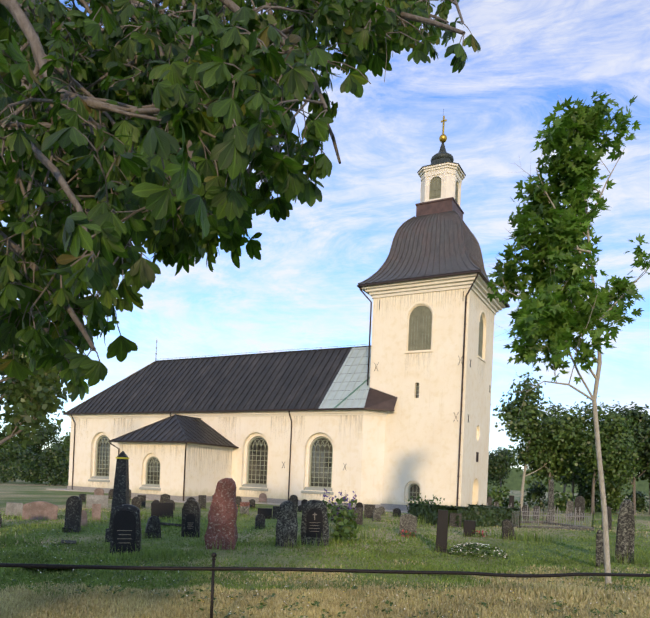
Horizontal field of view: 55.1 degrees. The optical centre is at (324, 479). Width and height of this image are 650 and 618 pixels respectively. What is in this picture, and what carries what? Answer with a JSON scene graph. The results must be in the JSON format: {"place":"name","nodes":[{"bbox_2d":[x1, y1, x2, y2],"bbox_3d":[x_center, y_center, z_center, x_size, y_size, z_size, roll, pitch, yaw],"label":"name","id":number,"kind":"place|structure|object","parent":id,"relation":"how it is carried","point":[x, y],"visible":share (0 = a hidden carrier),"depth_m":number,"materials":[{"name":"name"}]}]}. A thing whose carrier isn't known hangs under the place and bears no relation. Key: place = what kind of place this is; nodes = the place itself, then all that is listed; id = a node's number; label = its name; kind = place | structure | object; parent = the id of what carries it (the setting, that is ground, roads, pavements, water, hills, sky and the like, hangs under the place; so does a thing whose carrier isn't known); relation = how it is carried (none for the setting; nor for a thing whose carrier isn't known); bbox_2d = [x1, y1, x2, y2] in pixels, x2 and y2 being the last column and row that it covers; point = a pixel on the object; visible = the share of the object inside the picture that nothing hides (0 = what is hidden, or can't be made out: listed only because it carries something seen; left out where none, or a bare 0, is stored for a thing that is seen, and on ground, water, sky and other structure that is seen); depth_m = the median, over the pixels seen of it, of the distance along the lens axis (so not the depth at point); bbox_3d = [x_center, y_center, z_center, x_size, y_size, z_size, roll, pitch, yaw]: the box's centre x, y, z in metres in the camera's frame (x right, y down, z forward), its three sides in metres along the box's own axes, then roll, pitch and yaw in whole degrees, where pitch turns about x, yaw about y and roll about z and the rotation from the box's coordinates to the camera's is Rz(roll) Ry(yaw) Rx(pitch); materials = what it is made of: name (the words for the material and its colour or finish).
{"place":"outdoors","nodes":[
{"label":"outdoors","id":0,"kind":"place"},
{"bbox_2d":[22,501,57,519],"bbox_3d":[-11.707,1.287,25.612,0.210,0.787,1.315,2,0,65],"label":"gravestone","id":1,"kind":"object","parent":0,"point":[38,510],"visible":0.83,"depth_m":25.50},
{"bbox_2d":[92,504,100,520],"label":"gravestone","id":2,"kind":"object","parent":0,"point":[96,511],"depth_m":26.55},
{"bbox_2d":[119,444,232,495],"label":"annex walls","id":3,"kind":"structure","parent":0,"point":[170,458],"depth_m":49.03,"materials":[{"name":"paint"}]},
{"bbox_2d":[139,457,160,490],"bbox_3d":[-13.635,-0.472,49.177,2.200,2.630,0.460,2,0,28],"label":"annex window","id":4,"kind":"structure","parent":3,"relation":"in","point":[153,473],"depth_m":49.35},
{"bbox_2d":[109,440,238,500],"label":"annex gutters","id":5,"kind":"object","parent":3,"relation":"attached to","point":[116,441],"visible":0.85,"depth_m":47.69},
{"bbox_2d":[114,415,236,446],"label":"annex roof","id":6,"kind":"structure","parent":3,"relation":"on","point":[161,430],"depth_m":50.00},
{"bbox_2d":[112,414,233,445],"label":"roof seams","id":7,"kind":"object","parent":6,"relation":"on","point":[184,433],"visible":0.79,"depth_m":50.33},
{"bbox_2d":[117,442,233,449],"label":"cornice","id":8,"kind":"structure","parent":3,"relation":"attached to","point":[158,443],"depth_m":49.17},
{"bbox_2d":[68,415,385,503],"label":"nave walls","id":9,"kind":"structure","parent":0,"point":[361,458],"depth_m":49.83,"materials":[{"name":"paint"}]},
{"bbox_2d":[71,411,291,500],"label":"downspouts","id":10,"kind":"object","parent":9,"relation":"attached to","point":[170,415],"visible":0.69,"depth_m":49.60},
{"bbox_2d":[88,436,333,494],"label":"arched windows","id":11,"kind":"structure","parent":9,"relation":"in","point":[321,459],"depth_m":51.50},
{"bbox_2d":[67,410,389,418],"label":"cornice","id":12,"kind":"structure","parent":9,"relation":"attached to","point":[266,413],"depth_m":51.80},
{"bbox_2d":[67,347,397,412],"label":"roof","id":13,"kind":"structure","parent":9,"relation":"on","point":[374,398],"depth_m":54.16,"materials":[{"name":"metal"}]},
{"bbox_2d":[65,345,370,412],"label":"roof seams","id":14,"kind":"object","parent":13,"relation":"on","point":[327,349],"visible":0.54,"depth_m":55.59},
{"bbox_2d":[63,344,394,414],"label":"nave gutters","id":15,"kind":"object","parent":13,"relation":"attached to","point":[241,410],"visible":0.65,"depth_m":52.13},
{"bbox_2d":[0,0,480,401],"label":"chestnut","id":16,"kind":"object","parent":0,"point":[185,246],"depth_m":3.33,"materials":[{"name":"plant"}]},
{"bbox_2d":[0,468,649,617],"bbox_3d":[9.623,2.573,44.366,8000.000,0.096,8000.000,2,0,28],"label":"ground","id":17,"kind":"structure","parent":0,"point":[19,491],"depth_m":22.42,"materials":[{"name":"green plant"}]},
{"bbox_2d":[0,458,15,482],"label":"bush","id":18,"kind":"object","parent":17,"relation":"on","point":[2,480],"visible":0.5,"depth_m":78.78,"materials":[{"name":"green plant"}]},
{"bbox_2d":[0,424,21,474],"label":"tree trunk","id":19,"kind":"object","parent":17,"relation":"on","point":[4,444],"visible":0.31,"depth_m":100.49,"materials":[{"name":"green plant"}]},
{"bbox_2d":[5,502,22,515],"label":"gravestone","id":20,"kind":"object","parent":17,"relation":"on","point":[14,508],"visible":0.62,"depth_m":26.66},
{"bbox_2d":[5,439,42,478],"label":"bush","id":21,"kind":"object","parent":17,"relation":"on","point":[24,467],"visible":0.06,"depth_m":112.58,"materials":[{"name":"green plant"}]},
{"bbox_2d":[0,442,58,485],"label":"bush","id":22,"kind":"object","parent":17,"relation":"on","point":[14,453],"visible":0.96,"depth_m":73.85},
{"bbox_2d":[19,453,45,483],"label":"bush","id":23,"kind":"object","parent":17,"relation":"on","point":[34,481],"visible":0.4,"depth_m":81.93,"materials":[{"name":"green plant"}]},
{"bbox_2d":[0,222,70,448],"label":"foliage","id":24,"kind":"object","parent":17,"relation":"on","point":[31,399],"visible":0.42,"depth_m":34.63,"materials":[{"name":"green plant"}]},
{"bbox_2d":[24,418,68,459],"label":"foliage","id":25,"kind":"object","parent":17,"relation":"on","point":[50,433],"visible":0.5,"depth_m":109.81,"materials":[{"name":"green plant"}]},
{"bbox_2d":[36,443,68,485],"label":"bush","id":26,"kind":"object","parent":17,"relation":"on","point":[54,465],"visible":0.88,"depth_m":76.16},
{"bbox_2d":[57,427,70,472],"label":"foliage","id":27,"kind":"object","parent":17,"relation":"on","point":[67,440],"visible":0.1,"depth_m":95.55,"materials":[{"name":"green plant"}]},
{"bbox_2d":[62,496,81,532],"bbox_3d":[-8.515,1.236,21.035,0.574,1.371,0.306,2,0,-8],"label":"gravestone","id":28,"kind":"object","parent":17,"relation":"on","point":[73,511],"visible":0.94,"depth_m":20.94,"materials":[{"name":"stone"}]},
{"bbox_2d":[81,510,87,526],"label":"gravestone","id":29,"kind":"object","parent":17,"relation":"on","point":[84,516],"visible":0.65,"depth_m":23.43,"materials":[{"name":"grey stone"}]},
{"bbox_2d":[86,494,107,507],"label":"gravestone","id":30,"kind":"object","parent":17,"relation":"on","point":[102,500],"visible":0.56,"depth_m":35.07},
{"bbox_2d":[94,488,103,494],"bbox_3d":[-17.374,1.063,47.973,0.736,0.771,0.164,2,0,-6],"label":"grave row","id":31,"kind":"object","parent":17,"relation":"on","point":[98,491],"visible":0.62,"depth_m":47.88,"materials":[{"name":"pink stone"}]},
{"bbox_2d":[105,451,129,542],"bbox_3d":[-6.124,0.579,18.707,0.638,2.873,0.638,2,0,-1],"label":"grave obelisk","id":32,"kind":"object","parent":17,"relation":"on","point":[120,496],"visible":0.44,"depth_m":18.54,"materials":[{"name":"stone"}]},
{"bbox_2d":[109,504,141,554],"bbox_3d":[-5.104,1.306,16.054,0.785,1.326,0.341,2,0,-6],"label":"black grave","id":33,"kind":"object","parent":17,"relation":"on","point":[125,528],"visible":0.94,"depth_m":15.88,"materials":[{"name":"stone"}]},
{"bbox_2d":[131,497,141,508],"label":"gravestone","id":34,"kind":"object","parent":17,"relation":"on","point":[136,501],"depth_m":35.50,"materials":[{"name":"stone"}]},
{"bbox_2d":[137,495,145,507],"bbox_3d":[-10.948,1.321,37.112,0.498,0.789,0.164,2,0,-19],"label":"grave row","id":35,"kind":"object","parent":17,"relation":"on","point":[143,498],"visible":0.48,"depth_m":37.08,"materials":[{"name":"stone"}]},
{"bbox_2d":[145,516,160,538],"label":"gravestone","id":36,"kind":"object","parent":17,"relation":"on","point":[153,527],"visible":0.85,"depth_m":20.05,"materials":[{"name":"stone"}]},
{"bbox_2d":[151,503,172,518],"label":"gravestone","id":37,"kind":"object","parent":17,"relation":"on","point":[161,509],"visible":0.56,"depth_m":29.34,"materials":[{"name":"stone"}]},
{"bbox_2d":[160,494,169,502],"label":"gravestone","id":38,"kind":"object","parent":17,"relation":"on","point":[164,498],"depth_m":42.26,"materials":[{"name":"stone"}]},
{"bbox_2d":[131,493,211,500],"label":"foundation plinth","id":39,"kind":"structure","parent":17,"relation":"on","point":[174,498],"depth_m":48.68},
{"bbox_2d":[181,500,200,537],"bbox_3d":[-4.529,1.339,21.098,0.607,1.300,0.231,2,0,-1],"label":"gravestone","id":40,"kind":"object","parent":17,"relation":"on","point":[191,514],"visible":0.96,"depth_m":21.00,"materials":[{"name":"stone"}]},
{"bbox_2d":[198,495,205,508],"bbox_3d":[-7.621,1.418,38.716,0.483,0.884,0.180,2,0,-13],"label":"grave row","id":41,"kind":"object","parent":17,"relation":"on","point":[202,500],"visible":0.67,"depth_m":38.62,"materials":[{"name":"stone"}]},
{"bbox_2d":[204,478,237,549],"bbox_3d":[-2.953,1.020,17.940,0.884,2.093,0.555,2,0,-2],"label":"gravestone","id":42,"kind":"object","parent":17,"relation":"on","point":[222,515],"visible":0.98,"depth_m":17.77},
{"bbox_2d":[67,486,381,508],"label":"foundation plinth","id":43,"kind":"structure","parent":17,"relation":"on","point":[268,500],"depth_m":51.15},
{"bbox_2d":[46,489,407,512],"bbox_3d":[-7.145,1.863,54.641,42.100,0.160,18.150,2,0,28],"label":"gravel strip","id":44,"kind":"object","parent":17,"relation":"on","point":[197,501],"visible":0.04,"depth_m":49.31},
{"bbox_2d":[240,506,248,514],"bbox_3d":[-4.393,1.736,34.022,0.480,0.512,0.146,2,0,-16],"label":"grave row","id":45,"kind":"object","parent":17,"relation":"on","point":[244,509],"visible":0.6,"depth_m":33.96,"materials":[{"name":"grey stone"}]},
{"bbox_2d":[255,514,264,528],"bbox_3d":[-2.688,1.749,25.730,0.404,0.640,0.174,2,0,-20],"label":"grave","id":46,"kind":"object","parent":17,"relation":"on","point":[259,519],"visible":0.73,"depth_m":25.66,"materials":[{"name":"stone"}]},
{"bbox_2d":[259,493,266,502],"bbox_3d":[-5.064,1.541,50.602,0.630,0.856,0.161,2,0,-2],"label":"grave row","id":47,"kind":"object","parent":17,"relation":"on","point":[262,497],"visible":0.75,"depth_m":50.56,"materials":[{"name":"pink stone"}]},
{"bbox_2d":[257,508,271,518],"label":"gravestone","id":48,"kind":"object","parent":17,"relation":"on","point":[266,513],"visible":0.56,"depth_m":31.91,"materials":[{"name":"black stone"}]},
{"bbox_2d":[272,506,279,518],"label":"gravestone","id":49,"kind":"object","parent":17,"relation":"on","point":[275,511],"visible":0.31,"depth_m":31.92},
{"bbox_2d":[275,501,297,546],"bbox_3d":[-1.182,1.400,19.431,0.714,1.462,0.318,2,0,-4],"label":"gravestone","id":50,"kind":"object","parent":17,"relation":"on","point":[287,527],"visible":0.9,"depth_m":19.27,"materials":[{"name":"stone"}]},
{"bbox_2d":[289,495,297,505],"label":"gravestone","id":51,"kind":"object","parent":17,"relation":"on","point":[293,499],"depth_m":46.02,"materials":[{"name":"stone"}]},
{"bbox_2d":[301,500,328,545],"bbox_3d":[-0.312,1.422,20.210,0.916,1.514,0.321,2,0,5],"label":"gravestone","id":52,"kind":"object","parent":17,"relation":"on","point":[314,522],"visible":0.96,"depth_m":20.09,"materials":[{"name":"stone"}]},
{"bbox_2d":[3,520,631,617],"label":"white lawn flowers","id":53,"kind":"object","parent":17,"relation":"on","point":[319,592],"visible":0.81,"depth_m":11.22,"materials":[{"name":"white plant"}]},
{"bbox_2d":[1,496,636,573],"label":"grass tufts","id":54,"kind":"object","parent":17,"relation":"on","point":[203,545],"depth_m":20.90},
{"bbox_2d":[0,521,638,617],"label":"grass tufts","id":55,"kind":"object","parent":17,"relation":"on","point":[316,602],"visible":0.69,"depth_m":11.06,"materials":[{"name":"green plant"}]},
{"bbox_2d":[9,536,633,617],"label":"yellow lawn flowers","id":56,"kind":"object","parent":17,"relation":"on","point":[378,592],"visible":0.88,"depth_m":11.46,"materials":[{"name":"yellow plant"}]},
{"bbox_2d":[0,507,649,597],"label":"green grass blades","id":57,"kind":"object","parent":17,"relation":"on","point":[157,555],"visible":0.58,"depth_m":16.59,"materials":[{"name":"plant"}]},
{"bbox_2d":[0,507,649,617],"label":"dry grass blades","id":58,"kind":"object","parent":17,"relation":"on","point":[89,605],"depth_m":10.88,"materials":[{"name":"plant"}]},
{"bbox_2d":[0,552,649,617],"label":"road fence","id":59,"kind":"object","parent":17,"relation":"on","point":[213,568],"visible":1,"depth_m":8.38,"materials":[{"name":"black metal"}]},
{"bbox_2d":[8,448,648,495],"bbox_3d":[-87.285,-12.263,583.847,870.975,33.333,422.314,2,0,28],"label":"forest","id":60,"kind":"object","parent":17,"relation":"on","point":[514,481],"depth_m":473.99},
{"bbox_2d":[322,490,359,541],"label":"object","id":61,"kind":"object","parent":17,"relation":"on","point":[349,528],"visible":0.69,"depth_m":21.49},
{"bbox_2d":[323,488,356,516],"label":"lilac flowers","id":62,"kind":"object","parent":61,"relation":"attached to","point":[344,497],"visible":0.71,"depth_m":21.57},
{"bbox_2d":[346,507,362,524],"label":"gravestone","id":63,"kind":"object","parent":17,"relation":"on","point":[359,519],"visible":0.5,"depth_m":30.48,"materials":[{"name":"stone"}]},
{"bbox_2d":[236,505,487,537],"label":"flowers","id":64,"kind":"object","parent":17,"relation":"on","point":[480,533],"depth_m":25.74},
{"bbox_2d":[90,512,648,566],"bbox_3d":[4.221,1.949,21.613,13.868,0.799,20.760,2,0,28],"label":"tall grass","id":65,"kind":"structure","parent":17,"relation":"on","point":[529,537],"depth_m":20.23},
{"bbox_2d":[364,504,374,517],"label":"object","id":66,"kind":"structure","parent":17,"relation":"on","point":[368,510],"depth_m":36.17,"materials":[{"name":"stone"}]},
{"bbox_2d":[372,508,380,521],"bbox_3d":[2.798,1.913,33.599,0.442,0.775,0.147,2,0,-13],"label":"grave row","id":67,"kind":"object","parent":17,"relation":"on","point":[376,513],"visible":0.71,"depth_m":33.52,"materials":[{"name":"grey stone"}]},
{"bbox_2d":[380,503,408,510],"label":"tower plinth","id":68,"kind":"structure","parent":17,"relation":"on","point":[394,506],"depth_m":46.66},
{"bbox_2d":[399,513,416,535],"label":"gravestone","id":69,"kind":"object","parent":17,"relation":"on","point":[408,522],"visible":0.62,"depth_m":24.81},
{"bbox_2d":[406,493,444,509],"bbox_3d":[5.727,1.615,35.605,1.838,1.685,2.235,2,0,28],"label":"flowering shrub","id":70,"kind":"object","parent":17,"relation":"on","point":[425,500],"depth_m":35.45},
{"bbox_2d":[434,510,447,552],"bbox_3d":[3.718,1.712,19.847,0.429,1.465,0.343,2,0,10],"label":"gravestone","id":71,"kind":"object","parent":17,"relation":"on","point":[442,531],"visible":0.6,"depth_m":19.75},
{"bbox_2d":[449,513,461,526],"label":"gravestone","id":72,"kind":"object","parent":17,"relation":"on","point":[452,519],"visible":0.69,"depth_m":32.11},
{"bbox_2d":[407,503,519,526],"bbox_3d":[7.825,1.967,34.691,3.845,1.175,5.503,2,0,60],"label":"hedge","id":73,"kind":"object","parent":17,"relation":"on","point":[475,511],"depth_m":33.23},
{"bbox_2d":[463,520,475,536],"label":"gravestone","id":74,"kind":"object","parent":17,"relation":"on","point":[469,526],"visible":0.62,"depth_m":26.10,"materials":[{"name":"black stone"}]},
{"bbox_2d":[447,543,508,558],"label":"flowers","id":75,"kind":"object","parent":17,"relation":"on","point":[491,550],"depth_m":18.98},
{"bbox_2d":[488,445,517,487],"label":"tree","id":76,"kind":"object","parent":17,"relation":"on","point":[499,465],"visible":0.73,"depth_m":89.23,"materials":[{"name":"green plant"}]},
{"bbox_2d":[487,485,520,507],"bbox_3d":[15.942,1.800,57.309,4.171,2.541,3.110,2,0,-9],"label":"bush","id":77,"kind":"object","parent":17,"relation":"on","point":[496,495],"visible":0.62,"depth_m":56.92,"materials":[{"name":"green plant"}]},
{"bbox_2d":[502,519,515,539],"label":"gravestone","id":78,"kind":"object","parent":17,"relation":"on","point":[507,526],"visible":0.85,"depth_m":25.44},
{"bbox_2d":[522,505,528,520],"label":"gravestone","id":79,"kind":"object","parent":17,"relation":"on","point":[525,515],"visible":0.62,"depth_m":40.71,"materials":[{"name":"stone"}]},
{"bbox_2d":[519,481,547,507],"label":"bush","id":80,"kind":"object","parent":17,"relation":"on","point":[535,493],"visible":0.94,"depth_m":69.68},
{"bbox_2d":[492,372,591,510],"bbox_3d":[20.046,-3.607,58.197,9.384,13.423,7.898,2,0,28],"label":"tree","id":81,"kind":"object","parent":17,"relation":"on","point":[511,409],"visible":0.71,"depth_m":57.35,"materials":[{"name":"green plant"}]},
{"bbox_2d":[505,405,589,497],"bbox_3d":[21.248,-1.877,59.413,7.970,10.072,7.782,2,0,28],"label":"tree","id":82,"kind":"object","parent":17,"relation":"on","point":[553,472],"visible":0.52,"depth_m":57.92,"materials":[{"name":"green plant"}]},
{"bbox_2d":[546,479,553,521],"bbox_3d":[14.862,1.422,40.976,0.558,2.981,0.558,2,0,20],"label":"grave obelisk","id":83,"kind":"object","parent":17,"relation":"on","point":[551,499],"visible":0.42,"depth_m":40.81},
{"bbox_2d":[513,521,593,530],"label":"plot kerb","id":84,"kind":"structure","parent":17,"relation":"on","point":[573,527],"depth_m":34.08,"materials":[{"name":"grey stone"}]},
{"bbox_2d":[477,502,593,527],"bbox_3d":[11.968,2.058,35.930,4.684,1.203,4.587,2,0,-16],"label":"picket fence","id":85,"kind":"object","parent":84,"relation":"on","point":[566,516],"visible":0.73,"depth_m":34.18,"materials":[{"name":"grey metal"}]},
{"bbox_2d":[542,403,584,492],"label":"tree","id":86,"kind":"object","parent":17,"relation":"on","point":[555,414],"visible":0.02,"depth_m":86.34,"materials":[{"name":"green plant"}]},
{"bbox_2d":[481,90,649,583],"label":"tree","id":87,"kind":"object","parent":17,"relation":"on","point":[555,319],"visible":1,"depth_m":14.07,"materials":[{"name":"green plant"}]},
{"bbox_2d":[546,491,586,513],"bbox_3d":[21.633,2.219,55.955,3.576,2.477,3.102,2,0,28],"label":"bush","id":88,"kind":"object","parent":17,"relation":"on","point":[561,502],"visible":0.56,"depth_m":55.64,"materials":[{"name":"green plant"}]},
{"bbox_2d":[565,501,573,520],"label":"gravestone","id":89,"kind":"object","parent":17,"relation":"on","point":[570,505],"visible":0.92,"depth_m":43.38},
{"bbox_2d":[556,441,599,500],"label":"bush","id":90,"kind":"object","parent":17,"relation":"on","point":[572,481],"visible":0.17,"depth_m":66.56,"materials":[{"name":"green plant"}]},
{"bbox_2d":[574,496,584,520],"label":"gravestone","id":91,"kind":"object","parent":17,"relation":"on","point":[579,502],"visible":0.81,"depth_m":44.03,"materials":[{"name":"stone"}]},
{"bbox_2d":[572,486,601,511],"bbox_3d":[26.989,2.205,64.401,3.497,3.070,3.357,2,0,28],"label":"bush","id":92,"kind":"object","parent":17,"relation":"on","point":[585,496],"visible":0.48,"depth_m":63.81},
{"bbox_2d":[596,530,603,567],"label":"gravestone","id":93,"kind":"object","parent":17,"relation":"on","point":[599,549],"visible":0.73,"depth_m":17.44,"materials":[{"name":"stone"}]},
{"bbox_2d":[560,396,644,513],"bbox_3d":[25.329,-2.178,57.232,7.134,11.022,7.820,2,0,28],"label":"tree","id":94,"kind":"object","parent":17,"relation":"on","point":[615,440],"visible":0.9,"depth_m":56.10,"materials":[{"name":"green plant"}]},
{"bbox_2d":[601,506,611,529],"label":"gravestone","id":95,"kind":"object","parent":17,"relation":"on","point":[609,514],"visible":0.4,"depth_m":34.84,"materials":[{"name":"stone"}]},
{"bbox_2d":[573,462,640,512],"bbox_3d":[29.555,-1.072,64.374,8.676,9.168,5.895,2,0,-26],"label":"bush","id":96,"kind":"object","parent":17,"relation":"on","point":[589,480],"visible":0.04,"depth_m":63.40,"materials":[{"name":"green plant"}]},
{"bbox_2d":[586,484,628,513],"bbox_3d":[28.543,2.087,61.788,3.394,3.260,4.306,2,0,-7],"label":"bush","id":97,"kind":"object","parent":17,"relation":"on","point":[613,499],"visible":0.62,"depth_m":61.17,"materials":[{"name":"green plant"}]},
{"bbox_2d":[615,500,634,562],"bbox_3d":[9.161,1.597,18.992,0.534,1.967,0.303,2,0,28],"label":"gravestone","id":98,"kind":"object","parent":17,"relation":"on","point":[625,535],"visible":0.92,"depth_m":18.88,"materials":[{"name":"stone"}]},
{"bbox_2d":[604,401,649,514],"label":"tree","id":99,"kind":"object","parent":17,"relation":"on","point":[638,415],"visible":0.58,"depth_m":59.50,"materials":[{"name":"green plant"}]},
{"bbox_2d":[623,490,648,512],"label":"bush","id":100,"kind":"object","parent":17,"relation":"on","point":[641,502],"visible":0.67,"depth_m":69.01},
{"bbox_2d":[630,452,649,514],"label":"tree","id":101,"kind":"object","parent":17,"relation":"on","point":[645,475],"visible":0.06,"depth_m":62.91,"materials":[{"name":"green plant"}]},
{"bbox_2d":[0,0,649,470],"label":"sky","id":102,"kind":"structure","parent":0,"point":[303,292],"materials":[{"name":"blue"}]},
{"bbox_2d":[370,288,494,506],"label":"tower walls","id":103,"kind":"structure","parent":0,"point":[421,447],"depth_m":46.08,"materials":[{"name":"paint"}]},
{"bbox_2d":[358,211,481,284],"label":"tower roof","id":104,"kind":"structure","parent":103,"relation":"on","point":[438,267],"depth_m":46.74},
{"bbox_2d":[358,210,509,304],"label":"roof seams","id":105,"kind":"object","parent":104,"relation":"attached to","point":[473,241],"visible":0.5,"depth_m":47.34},
{"bbox_2d":[415,197,463,219],"bbox_3d":[9.108,-20.943,49.447,3.020,1.120,3.020,2,0,28],"label":"lantern base","id":106,"kind":"object","parent":104,"relation":"on","point":[437,206],"visible":0.61,"depth_m":48.19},
{"bbox_2d":[420,173,459,204],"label":"lantern wall","id":107,"kind":"structure","parent":106,"relation":"on","point":[449,187],"depth_m":48.05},
{"bbox_2d":[417,142,465,175],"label":"lantern roof","id":108,"kind":"structure","parent":107,"relation":"on","point":[442,155],"depth_m":48.70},
{"bbox_2d":[439,115,446,142],"bbox_3d":[9.401,-27.780,49.447,0.620,2.095,0.620,2,0,28],"label":"cross","id":109,"kind":"object","parent":108,"relation":"on","point":[443,137],"visible":0.9,"depth_m":49.35,"materials":[{"name":"gold metal"}]},
{"bbox_2d":[418,162,464,205],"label":"lantern trim","id":110,"kind":"structure","parent":107,"relation":"attached to","point":[441,168],"depth_m":48.20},
{"bbox_2d":[429,177,457,202],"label":"lantern shutters","id":111,"kind":"object","parent":107,"relation":"attached to","point":[435,187],"visible":0.42,"depth_m":48.39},
{"bbox_2d":[357,270,509,505],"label":"tower gutters","id":112,"kind":"object","parent":103,"relation":"attached to","point":[479,272],"visible":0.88,"depth_m":44.36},
{"bbox_2d":[362,273,505,314],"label":"tower cornice","id":113,"kind":"structure","parent":103,"relation":"attached to","point":[480,290],"depth_m":45.93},
{"bbox_2d":[404,301,486,500],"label":"tower windows","id":114,"kind":"structure","parent":103,"relation":"in","point":[421,324],"depth_m":46.38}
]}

